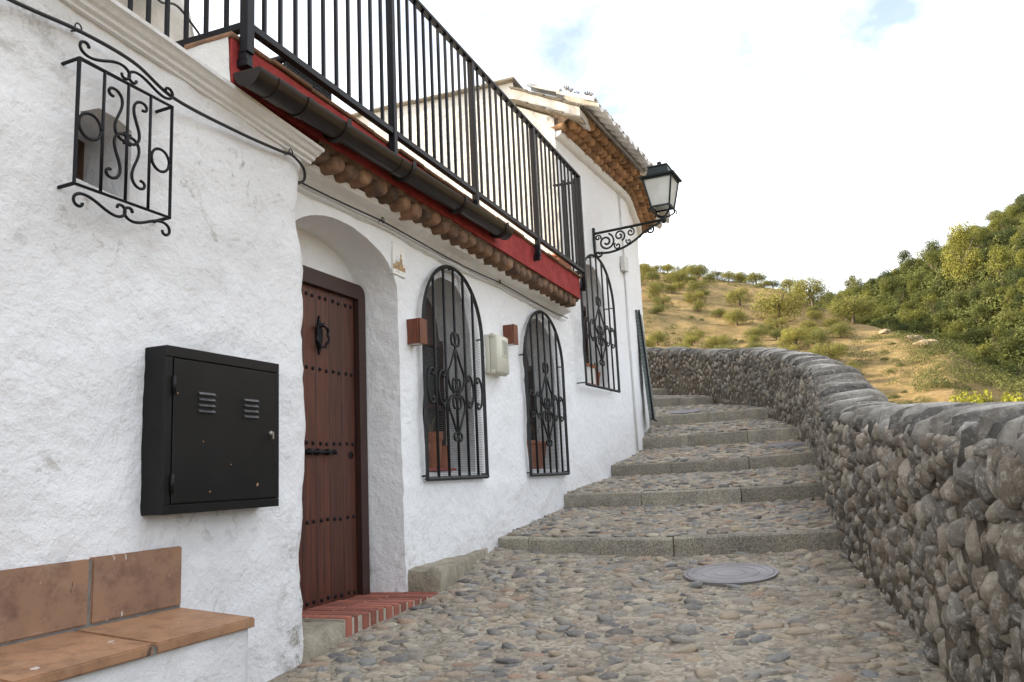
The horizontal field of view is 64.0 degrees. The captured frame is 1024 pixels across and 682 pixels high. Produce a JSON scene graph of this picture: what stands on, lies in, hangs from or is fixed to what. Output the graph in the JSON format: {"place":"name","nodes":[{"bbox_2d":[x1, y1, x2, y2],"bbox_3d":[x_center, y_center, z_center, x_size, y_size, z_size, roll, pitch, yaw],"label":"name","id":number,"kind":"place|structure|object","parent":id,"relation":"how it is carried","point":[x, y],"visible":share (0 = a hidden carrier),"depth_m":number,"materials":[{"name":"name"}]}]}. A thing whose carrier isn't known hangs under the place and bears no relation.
{"place":"outdoors","nodes":[
{"label":"outdoors","id":0,"kind":"place"},
{"bbox_2d":[189,0,1023,300],"label":"sky","id":1,"kind":"structure","parent":0,"point":[827,139],"materials":[{"name":"white"}]},
{"bbox_2d":[267,547,946,681],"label":"cobbled street","id":2,"kind":"structure","parent":0,"point":[498,614],"depth_m":3.93,"materials":[{"name":"stone"}]},
{"bbox_2d":[0,546,254,681],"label":"tiled bench","id":3,"kind":"object","parent":2,"relation":"on","point":[126,617],"visible":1,"depth_m":2.69,"materials":[{"name":"tile"}]},
{"bbox_2d":[0,0,324,681],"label":"white house","id":4,"kind":"structure","parent":2,"relation":"on","point":[140,211],"depth_m":3.11,"materials":[{"name":"paint"}]},
{"bbox_2d":[76,139,84,180],"bbox_3d":[-1.751,-0.685,3.135,0.040,0.370,0.320,-6,-10,21],"label":"small window","id":5,"kind":"structure","parent":4,"relation":"in","point":[81,145],"depth_m":3.24,"materials":[{"name":"brown wood"}]},
{"bbox_2d":[117,0,193,41],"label":"old building","id":6,"kind":"structure","parent":4,"relation":"on","point":[176,19],"depth_m":5.60,"materials":[{"name":"paint"}]},
{"bbox_2d":[7,0,305,184],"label":"cable","id":7,"kind":"object","parent":4,"relation":"attached to","point":[74,28],"visible":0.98,"depth_m":3.19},
{"bbox_2d":[140,345,278,515],"bbox_3d":[-1.211,0.375,3.370,0.136,0.632,0.673,-6,-10,21],"label":"utility cabinet","id":8,"kind":"object","parent":4,"relation":"attached to","point":[210,432],"visible":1,"depth_m":3.24,"materials":[{"name":"metal"}]},
{"bbox_2d":[302,592,438,662],"bbox_3d":[-0.935,1.654,4.453,0.539,0.374,1.382,-6,-10,21],"label":"brick doorstep","id":9,"kind":"object","parent":2,"relation":"on","point":[327,626],"visible":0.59,"depth_m":4.38,"materials":[{"name":"brick"}]},
{"bbox_2d":[184,31,581,610],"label":"white house","id":10,"kind":"structure","parent":2,"relation":"on","point":[384,509],"depth_m":5.38,"materials":[{"name":"paint"}]},
{"bbox_2d":[271,56,331,100],"bbox_3d":[-1.274,-1.368,4.670,0.323,0.293,0.468,-6,-10,21],"label":"crate","id":11,"kind":"object","parent":10,"relation":"on","point":[314,84],"visible":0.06,"depth_m":4.59,"materials":[{"name":"black plastic"}]},
{"bbox_2d":[298,265,369,610],"bbox_3d":[-1.140,0.599,4.818,0.084,2.068,0.998,-6,-10,21],"label":"door","id":12,"kind":"structure","parent":10,"relation":"in","point":[334,561],"depth_m":4.98,"materials":[{"name":"brown wood"}]},
{"bbox_2d":[128,0,586,291],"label":"terrace railing","id":13,"kind":"object","parent":10,"relation":"on","point":[246,29],"visible":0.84,"depth_m":5.58,"materials":[{"name":"black metal"}]},
{"bbox_2d":[234,66,513,239],"bbox_3d":[-0.613,-1.005,5.000,0.187,0.179,3.015,-6,-10,21],"label":"gutter","id":14,"kind":"object","parent":10,"relation":"attached to","point":[274,90],"visible":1,"depth_m":4.38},
{"bbox_2d":[390,241,405,278],"bbox_3d":[-0.757,-0.535,5.422,0.024,0.220,0.170,-6,-10,21],"label":"ceramic tile","id":15,"kind":"object","parent":10,"relation":"attached to","point":[397,259],"visible":1,"depth_m":5.40,"materials":[{"name":"ceramic"}]},
{"bbox_2d":[407,317,426,345],"bbox_3d":[-0.635,-0.060,5.477,0.102,0.172,0.098,-6,-10,21],"label":"wall lamp","id":16,"kind":"object","parent":10,"relation":"attached to","point":[416,331],"visible":1,"depth_m":5.44,"materials":[{"name":"red wood"}]},
{"bbox_2d":[298,181,567,320],"bbox_3d":[-0.300,-0.548,6.556,0.068,0.073,4.680,-6,-10,21],"label":"cable","id":17,"kind":"object","parent":10,"relation":"attached to","point":[382,221],"visible":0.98,"depth_m":5.61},
{"bbox_2d":[422,298,446,471],"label":"window","id":18,"kind":"structure","parent":10,"relation":"in","point":[440,407],"depth_m":6.34,"materials":[{"name":"glass"}]},
{"bbox_2d":[429,468,456,470],"bbox_3d":[-0.567,0.916,5.823,0.160,0.018,0.470,-6,-10,21],"label":"saucer","id":19,"kind":"object","parent":10,"relation":"on","point":[435,469],"visible":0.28,"depth_m":5.79,"materials":[{"name":"ceramic"}]},
{"bbox_2d":[422,414,442,467],"bbox_3d":[-0.578,0.701,5.854,0.181,0.416,0.181,-6,-10,21],"label":"flower pot","id":20,"kind":"object","parent":19,"relation":"on","point":[432,442],"visible":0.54,"depth_m":5.78,"materials":[{"name":"ceramic"}]},
{"bbox_2d":[484,333,508,376],"bbox_3d":[-0.120,0.116,6.751,0.116,0.334,0.276,-6,-10,21],"label":"meter box","id":21,"kind":"object","parent":10,"relation":"attached to","point":[496,355],"visible":1,"depth_m":6.65,"materials":[{"name":"beige plastic"}]},
{"bbox_2d":[503,324,518,345],"bbox_3d":[-0.011,-0.052,7.085,0.102,0.172,0.098,-6,-10,21],"label":"wall lamp","id":22,"kind":"object","parent":10,"relation":"attached to","point":[510,332],"visible":0.88,"depth_m":7.04,"materials":[{"name":"red wood"}]},
{"bbox_2d":[523,341,534,439],"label":"window","id":23,"kind":"structure","parent":10,"relation":"in","point":[528,367],"depth_m":8.26,"materials":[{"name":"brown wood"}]},
{"bbox_2d":[527,424,545,468],"bbox_3d":[0.155,0.974,7.663,0.205,0.438,0.562,-6,-10,21],"label":"flower box","id":24,"kind":"object","parent":10,"relation":"on","point":[539,452],"visible":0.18,"depth_m":7.65,"materials":[{"name":"ceramic"}]},
{"bbox_2d":[408,548,487,591],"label":"concrete kerb","id":25,"kind":"structure","parent":2,"relation":"on","point":[443,574],"depth_m":5.14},
{"bbox_2d":[498,497,841,556],"bbox_3d":[1.308,1.521,6.656,2.728,0.359,2.166,-6,-10,21],"label":"stone step","id":26,"kind":"object","parent":2,"relation":"on","point":[778,525],"visible":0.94,"depth_m":6.05,"materials":[{"name":"grey stone"}]},
{"bbox_2d":[564,463,823,507],"bbox_3d":[1.915,1.493,8.322,2.610,0.392,1.882,-6,-10,21],"label":"stone step","id":27,"kind":"object","parent":26,"relation":"on","point":[771,483],"visible":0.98,"depth_m":7.75,"materials":[{"name":"grey stone"}]},
{"bbox_2d":[611,439,815,476],"bbox_3d":[2.372,1.394,9.614,2.724,0.425,1.547,-9,-11,34],"label":"stone step","id":28,"kind":"object","parent":27,"relation":"on","point":[718,457],"visible":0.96,"depth_m":9.16,"materials":[{"name":"grey stone"}]},
{"bbox_2d":[642,418,797,449],"bbox_3d":[2.728,1.248,10.935,2.341,0.452,1.664,-6,-10,21],"label":"stone step","id":29,"kind":"object","parent":28,"relation":"on","point":[721,432],"visible":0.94,"depth_m":10.52,"materials":[{"name":"grey stone"}]},
{"bbox_2d":[649,403,767,425],"bbox_3d":[2.771,1.090,12.258,1.703,0.469,2.178,-1,-9,-9],"label":"stone step","id":30,"kind":"object","parent":29,"relation":"on","point":[715,412],"visible":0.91,"depth_m":11.87,"materials":[{"name":"grey stone"}]},
{"bbox_2d":[653,395,712,406],"bbox_3d":[2.558,1.032,13.717,1.553,0.366,1.093,1,-10,-20],"label":"stone step","id":31,"kind":"object","parent":30,"relation":"on","point":[667,400],"visible":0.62,"depth_m":13.27,"materials":[{"name":"grey stone"}]},
{"bbox_2d":[668,409,702,413],"bbox_3d":[2.603,1.072,12.269,0.520,0.138,0.521,-6,-10,21],"label":"manhole cover","id":32,"kind":"object","parent":30,"relation":"on","point":[685,411],"visible":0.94,"depth_m":12.19,"materials":[{"name":"metal"}]},
{"bbox_2d":[769,442,804,447],"bbox_3d":[3.161,1.203,9.358,0.440,0.108,0.443,-6,-10,21],"label":"manhole cover","id":33,"kind":"object","parent":28,"relation":"on","point":[788,444],"visible":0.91,"depth_m":9.32,"materials":[{"name":"metal"}]},
{"bbox_2d":[683,563,777,586],"bbox_3d":[1.306,1.409,4.895,0.550,0.104,0.552,-6,-10,21],"label":"manhole cover","id":34,"kind":"object","parent":2,"relation":"on","point":[719,575],"visible":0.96,"depth_m":4.85,"materials":[{"name":"metal"}]},
{"bbox_2d":[640,246,1023,403],"bbox_3d":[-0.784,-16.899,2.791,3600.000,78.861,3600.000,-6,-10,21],"label":"hillside","id":35,"kind":"structure","parent":0,"point":[717,326],"depth_m":82.52,"materials":[{"name":"soil"}]},
{"bbox_2d":[352,77,669,487],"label":"white house","id":36,"kind":"structure","parent":35,"relation":"on","point":[596,147],"depth_m":9.70,"materials":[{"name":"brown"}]},
{"bbox_2d":[581,306,588,362],"bbox_3d":[0.741,0.049,9.705,0.050,1.055,0.870,-7,-10,25],"label":"window","id":37,"kind":"structure","parent":36,"relation":"in","point":[584,308],"depth_m":10.06,"materials":[{"name":"brown wood"}]},
{"bbox_2d":[583,351,595,384],"bbox_3d":[0.814,0.311,9.427,0.223,0.397,0.407,-6,-10,21],"label":"planter","id":38,"kind":"object","parent":36,"relation":"in","point":[589,373],"visible":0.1,"depth_m":9.40,"materials":[{"name":"ceramic"}]},
{"bbox_2d":[618,195,638,450],"bbox_3d":[1.532,-0.286,10.798,0.060,3.440,0.160,-7,-10,25],"label":"drainpipe","id":39,"kind":"object","parent":36,"relation":"attached to","point":[624,263],"visible":1,"depth_m":10.83,"materials":[{"name":"plastic"}]},
{"bbox_2d":[592,161,681,257],"bbox_3d":[1.464,-1.579,9.753,1.101,1.047,0.443,-6,-10,21],"label":"street lantern","id":40,"kind":"object","parent":36,"relation":"attached to","point":[660,181],"visible":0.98,"depth_m":9.59,"materials":[{"name":"black metal"}]},
{"bbox_2d":[635,310,656,421],"bbox_3d":[1.886,0.354,11.525,0.160,1.546,0.466,-5,-10,14],"label":"window grille","id":41,"kind":"object","parent":36,"relation":"attached to","point":[645,366],"visible":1,"depth_m":11.35,"materials":[{"name":"black metal"}]},
{"bbox_2d":[645,281,666,299],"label":"olive tree","id":42,"kind":"object","parent":35,"relation":"on","point":[654,288],"visible":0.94,"depth_m":102.02,"materials":[{"name":"green plant"}]},
{"bbox_2d":[647,330,670,345],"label":"olive tree","id":43,"kind":"object","parent":35,"relation":"on","point":[657,335],"visible":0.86,"depth_m":77.15,"materials":[{"name":"green plant"}]},
{"bbox_2d":[653,295,673,307],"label":"olive tree","id":44,"kind":"object","parent":35,"relation":"on","point":[660,302],"visible":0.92,"depth_m":95.74,"materials":[{"name":"green plant"}]},
{"bbox_2d":[668,271,690,283],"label":"olive tree","id":45,"kind":"object","parent":35,"relation":"on","point":[675,278],"visible":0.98,"depth_m":112.78,"materials":[{"name":"green plant"}]},
{"bbox_2d":[682,291,707,303],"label":"olive tree","id":46,"kind":"object","parent":35,"relation":"on","point":[692,296],"visible":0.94,"depth_m":99.26,"materials":[{"name":"green plant"}]},
{"bbox_2d":[686,263,708,278],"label":"olive tree","id":47,"kind":"object","parent":35,"relation":"on","point":[698,273],"visible":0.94,"depth_m":124.18,"materials":[{"name":"green plant"}]},
{"bbox_2d":[686,279,710,291],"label":"olive tree","id":48,"kind":"object","parent":35,"relation":"on","point":[694,286],"visible":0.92,"depth_m":106.23,"materials":[{"name":"green plant"}]},
{"bbox_2d":[704,335,730,347],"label":"bush","id":49,"kind":"object","parent":35,"relation":"on","point":[714,340],"visible":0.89,"depth_m":73.17,"materials":[{"name":"green plant"}]},
{"bbox_2d":[722,307,753,325],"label":"bush","id":50,"kind":"object","parent":35,"relation":"on","point":[737,316],"visible":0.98,"depth_m":88.12,"materials":[{"name":"green plant"}]},
{"bbox_2d":[728,270,747,282],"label":"olive tree","id":51,"kind":"object","parent":35,"relation":"on","point":[740,275],"visible":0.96,"depth_m":122.65,"materials":[{"name":"green plant"}]},
{"bbox_2d":[724,286,754,305],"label":"olive tree","id":52,"kind":"object","parent":35,"relation":"on","point":[732,295],"visible":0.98,"depth_m":98.77,"materials":[{"name":"green plant"}]},
{"bbox_2d":[744,270,766,284],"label":"olive tree","id":53,"kind":"object","parent":35,"relation":"on","point":[757,277],"visible":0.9,"depth_m":123.95,"materials":[{"name":"green plant"}]},
{"bbox_2d":[763,316,789,330],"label":"bush","id":54,"kind":"object","parent":35,"relation":"on","point":[776,322],"visible":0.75,"depth_m":84.89,"materials":[{"name":"green plant"}]},
{"bbox_2d":[749,286,808,321],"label":"olive tree","id":55,"kind":"object","parent":35,"relation":"on","point":[775,303],"visible":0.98,"depth_m":91.68,"materials":[{"name":"green plant"}]},
{"bbox_2d":[779,275,801,293],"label":"olive tree","id":56,"kind":"object","parent":35,"relation":"on","point":[787,283],"visible":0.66,"depth_m":118.60,"materials":[{"name":"green plant"}]},
{"bbox_2d":[775,325,813,348],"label":"bush","id":57,"kind":"object","parent":35,"relation":"on","point":[795,335],"visible":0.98,"depth_m":71.62,"materials":[{"name":"green plant"}]},
{"bbox_2d":[788,274,836,306],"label":"oak tree","id":58,"kind":"object","parent":35,"relation":"on","point":[812,295],"visible":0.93,"depth_m":104.49,"materials":[{"name":"green plant"}]},
{"bbox_2d":[806,309,824,321],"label":"bush","id":59,"kind":"object","parent":35,"relation":"on","point":[811,314],"visible":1,"depth_m":94.86,"materials":[{"name":"green plant"}]},
{"bbox_2d":[805,327,834,346],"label":"olive tree","id":60,"kind":"object","parent":35,"relation":"on","point":[819,335],"visible":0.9,"depth_m":73.82,"materials":[{"name":"green plant"}]},
{"bbox_2d":[808,342,848,359],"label":"bush","id":61,"kind":"object","parent":35,"relation":"on","point":[825,350],"visible":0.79,"depth_m":67.21,"materials":[{"name":"green plant"}]},
{"bbox_2d":[641,270,1023,403],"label":"scrub","id":62,"kind":"object","parent":35,"relation":"on","point":[1008,382],"visible":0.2,"depth_m":63.13,"materials":[{"name":"green plant"}]},
{"bbox_2d":[646,346,1023,681],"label":"stone parapet","id":63,"kind":"structure","parent":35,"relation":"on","point":[924,503],"depth_m":3.23,"materials":[{"name":"stone"}]},
{"bbox_2d":[824,320,857,337],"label":"bush","id":64,"kind":"object","parent":35,"relation":"on","point":[841,328],"visible":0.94,"depth_m":82.73,"materials":[{"name":"green plant"}]},
{"bbox_2d":[826,291,877,323],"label":"olive tree","id":65,"kind":"object","parent":35,"relation":"on","point":[847,307],"visible":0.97,"depth_m":95.79,"materials":[{"name":"green plant"}]},
{"bbox_2d":[872,304,894,321],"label":"bush","id":66,"kind":"object","parent":35,"relation":"on","point":[880,310],"visible":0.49,"depth_m":131.90,"materials":[{"name":"green plant"}]},
{"bbox_2d":[878,274,904,302],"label":"pine tree","id":67,"kind":"object","parent":35,"relation":"on","point":[887,286],"visible":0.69,"depth_m":142.29,"materials":[{"name":"green plant"}]},
{"bbox_2d":[892,287,914,307],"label":"pine tree","id":68,"kind":"object","parent":35,"relation":"on","point":[899,294],"visible":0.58,"depth_m":133.38,"materials":[{"name":"green plant"}]},
{"bbox_2d":[894,249,912,265],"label":"pine tree","id":69,"kind":"object","parent":35,"relation":"on","point":[903,256],"visible":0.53,"depth_m":162.48,"materials":[{"name":"green plant"}]},
{"bbox_2d":[898,300,920,320],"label":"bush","id":70,"kind":"object","parent":35,"relation":"on","point":[910,305],"visible":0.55,"depth_m":127.78,"materials":[{"name":"green plant"}]},
{"bbox_2d":[897,306,923,324],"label":"bush","id":71,"kind":"object","parent":35,"relation":"on","point":[909,317],"visible":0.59,"depth_m":121.65,"materials":[{"name":"green plant"}]},
{"bbox_2d":[901,257,919,279],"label":"pine tree","id":72,"kind":"object","parent":35,"relation":"on","point":[909,262],"visible":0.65,"depth_m":148.49,"materials":[{"name":"green plant"}]},
{"bbox_2d":[803,206,1023,382],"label":"undergrowth","id":73,"kind":"object","parent":35,"relation":"on","point":[948,282],"visible":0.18,"depth_m":119.69,"materials":[{"name":"green plant"}]},
{"bbox_2d":[906,278,922,299],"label":"pine tree","id":74,"kind":"object","parent":35,"relation":"on","point":[913,285],"visible":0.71,"depth_m":135.41,"materials":[{"name":"green plant"}]},
{"bbox_2d":[907,319,928,337],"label":"bush","id":75,"kind":"object","parent":35,"relation":"on","point":[917,326],"visible":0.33,"depth_m":109.91,"materials":[{"name":"green plant"}]},
{"bbox_2d":[909,288,936,308],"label":"pine tree","id":76,"kind":"object","parent":35,"relation":"on","point":[918,296],"visible":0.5,"depth_m":129.41,"materials":[{"name":"green plant"}]},
{"bbox_2d":[918,293,936,320],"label":"bush","id":77,"kind":"object","parent":35,"relation":"on","point":[930,298],"visible":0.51,"depth_m":123.43,"materials":[{"name":"green plant"}]},
{"bbox_2d":[921,318,938,336],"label":"bush","id":78,"kind":"object","parent":35,"relation":"on","point":[929,324],"visible":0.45,"depth_m":113.15,"materials":[{"name":"green plant"}]},
{"bbox_2d":[922,237,940,256],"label":"pine tree","id":79,"kind":"object","parent":35,"relation":"on","point":[931,244],"visible":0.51,"depth_m":152.50,"materials":[{"name":"green plant"}]},
{"bbox_2d":[921,249,944,277],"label":"pine tree","id":80,"kind":"object","parent":35,"relation":"on","point":[932,257],"visible":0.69,"depth_m":139.65,"materials":[{"name":"green plant"}]},
{"bbox_2d":[918,299,952,322],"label":"pine tree","id":81,"kind":"object","parent":35,"relation":"on","point":[941,304],"visible":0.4,"depth_m":119.88,"materials":[{"name":"green plant"}]},
{"bbox_2d":[932,308,958,334],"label":"bush","id":82,"kind":"object","parent":35,"relation":"on","point":[940,316],"visible":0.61,"depth_m":109.89,"materials":[{"name":"green plant"}]},
{"bbox_2d":[941,319,966,341],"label":"bush","id":83,"kind":"object","parent":35,"relation":"on","point":[956,328],"visible":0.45,"depth_m":105.97,"materials":[{"name":"green plant"}]},
{"bbox_2d":[951,291,969,313],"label":"pine tree","id":84,"kind":"object","parent":35,"relation":"on","point":[959,297],"visible":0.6,"depth_m":114.19,"materials":[{"name":"green plant"}]},
{"bbox_2d":[940,217,987,284],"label":"pine tree","id":85,"kind":"object","parent":35,"relation":"on","point":[964,261],"visible":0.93,"depth_m":126.14,"materials":[{"name":"green plant"}]},
{"bbox_2d":[960,231,981,266],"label":"pine tree","id":86,"kind":"object","parent":35,"relation":"on","point":[974,244],"visible":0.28,"depth_m":131.54,"materials":[{"name":"green plant"}]},
{"bbox_2d":[957,326,986,352],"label":"pine tree","id":87,"kind":"object","parent":35,"relation":"on","point":[966,336],"visible":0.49,"depth_m":100.45,"materials":[{"name":"green plant"}]},
{"bbox_2d":[968,288,982,304],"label":"pine tree","id":88,"kind":"object","parent":35,"relation":"on","point":[974,293],"visible":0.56,"depth_m":110.75,"materials":[{"name":"green plant"}]},
{"bbox_2d":[964,302,989,328],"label":"bush","id":89,"kind":"object","parent":35,"relation":"on","point":[979,312],"visible":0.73,"depth_m":103.76,"materials":[{"name":"green plant"}]},
{"bbox_2d":[960,343,996,361],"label":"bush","id":90,"kind":"object","parent":35,"relation":"on","point":[979,348],"visible":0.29,"depth_m":95.93,"materials":[{"name":"green plant"}]},
{"bbox_2d":[963,279,994,304],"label":"pine tree","id":91,"kind":"object","parent":35,"relation":"on","point":[976,287],"visible":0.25,"depth_m":113.03,"materials":[{"name":"green plant"}]},
{"bbox_2d":[968,226,995,245],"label":"pine tree","id":92,"kind":"object","parent":35,"relation":"on","point":[981,231],"visible":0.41,"depth_m":136.67,"materials":[{"name":"green plant"}]},
{"bbox_2d":[949,388,1023,403],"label":"bush","id":93,"kind":"object","parent":35,"relation":"on","point":[1010,398],"visible":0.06,"depth_m":16.00,"materials":[{"name":"yellow plant"}]},
{"bbox_2d":[980,282,998,308],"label":"pine tree","id":94,"kind":"object","parent":35,"relation":"on","point":[987,287],"visible":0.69,"depth_m":107.83,"materials":[{"name":"green plant"}]},
{"bbox_2d":[978,322,1006,343],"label":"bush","id":95,"kind":"object","parent":35,"relation":"on","point":[988,332],"visible":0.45,"depth_m":98.40,"materials":[{"name":"green plant"}]},
{"bbox_2d":[984,242,1018,285],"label":"pine tree","id":96,"kind":"object","parent":35,"relation":"on","point":[998,263],"visible":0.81,"depth_m":113.24,"materials":[{"name":"green plant"}]},
{"bbox_2d":[986,323,1018,358],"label":"pine tree","id":97,"kind":"object","parent":35,"relation":"on","point":[999,331],"visible":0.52,"depth_m":93.77,"materials":[{"name":"green plant"}]},
{"bbox_2d":[989,335,1023,368],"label":"pine tree","id":98,"kind":"object","parent":35,"relation":"on","point":[1011,341],"visible":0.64,"depth_m":89.79,"materials":[{"name":"green plant"}]},
{"bbox_2d":[1001,286,1016,310],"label":"pine tree","id":99,"kind":"object","parent":35,"relation":"on","point":[1008,294],"visible":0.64,"depth_m":102.49,"materials":[{"name":"green plant"}]},
{"bbox_2d":[1000,226,1020,244],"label":"pine tree","id":100,"kind":"object","parent":35,"relation":"on","point":[1010,231],"visible":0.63,"depth_m":125.77,"materials":[{"name":"green plant"}]},
{"bbox_2d":[1000,263,1023,290],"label":"pine tree","id":101,"kind":"object","parent":35,"relation":"on","point":[1014,278],"visible":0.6,"depth_m":107.47,"materials":[{"name":"green plant"}]},
{"bbox_2d":[1001,358,1023,380],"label":"bush","id":102,"kind":"object","parent":35,"relation":"on","point":[1015,367],"visible":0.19,"depth_m":80.42,"materials":[{"name":"green plant"}]},
{"bbox_2d":[1001,307,1023,328],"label":"bush","id":103,"kind":"object","parent":35,"relation":"on","point":[1012,315],"visible":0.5,"depth_m":98.02,"materials":[{"name":"green plant"}]},
{"bbox_2d":[1004,204,1022,225],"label":"pine tree","id":104,"kind":"object","parent":35,"relation":"on","point":[1012,211],"visible":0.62,"depth_m":139.15,"materials":[{"name":"green plant"}]},
{"bbox_2d":[1010,293,1023,312],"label":"pine tree","id":105,"kind":"object","parent":35,"relation":"on","point":[1019,299],"visible":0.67,"depth_m":100.44,"materials":[{"name":"green plant"}]},
{"bbox_2d":[1013,249,1023,277],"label":"pine tree","id":106,"kind":"object","parent":35,"relation":"on","point":[1019,259],"visible":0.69,"depth_m":110.50,"materials":[{"name":"green plant"}]},
{"bbox_2d":[798,466,943,681],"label":"pebbles","id":107,"kind":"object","parent":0,"point":[870,597],"depth_m":3.80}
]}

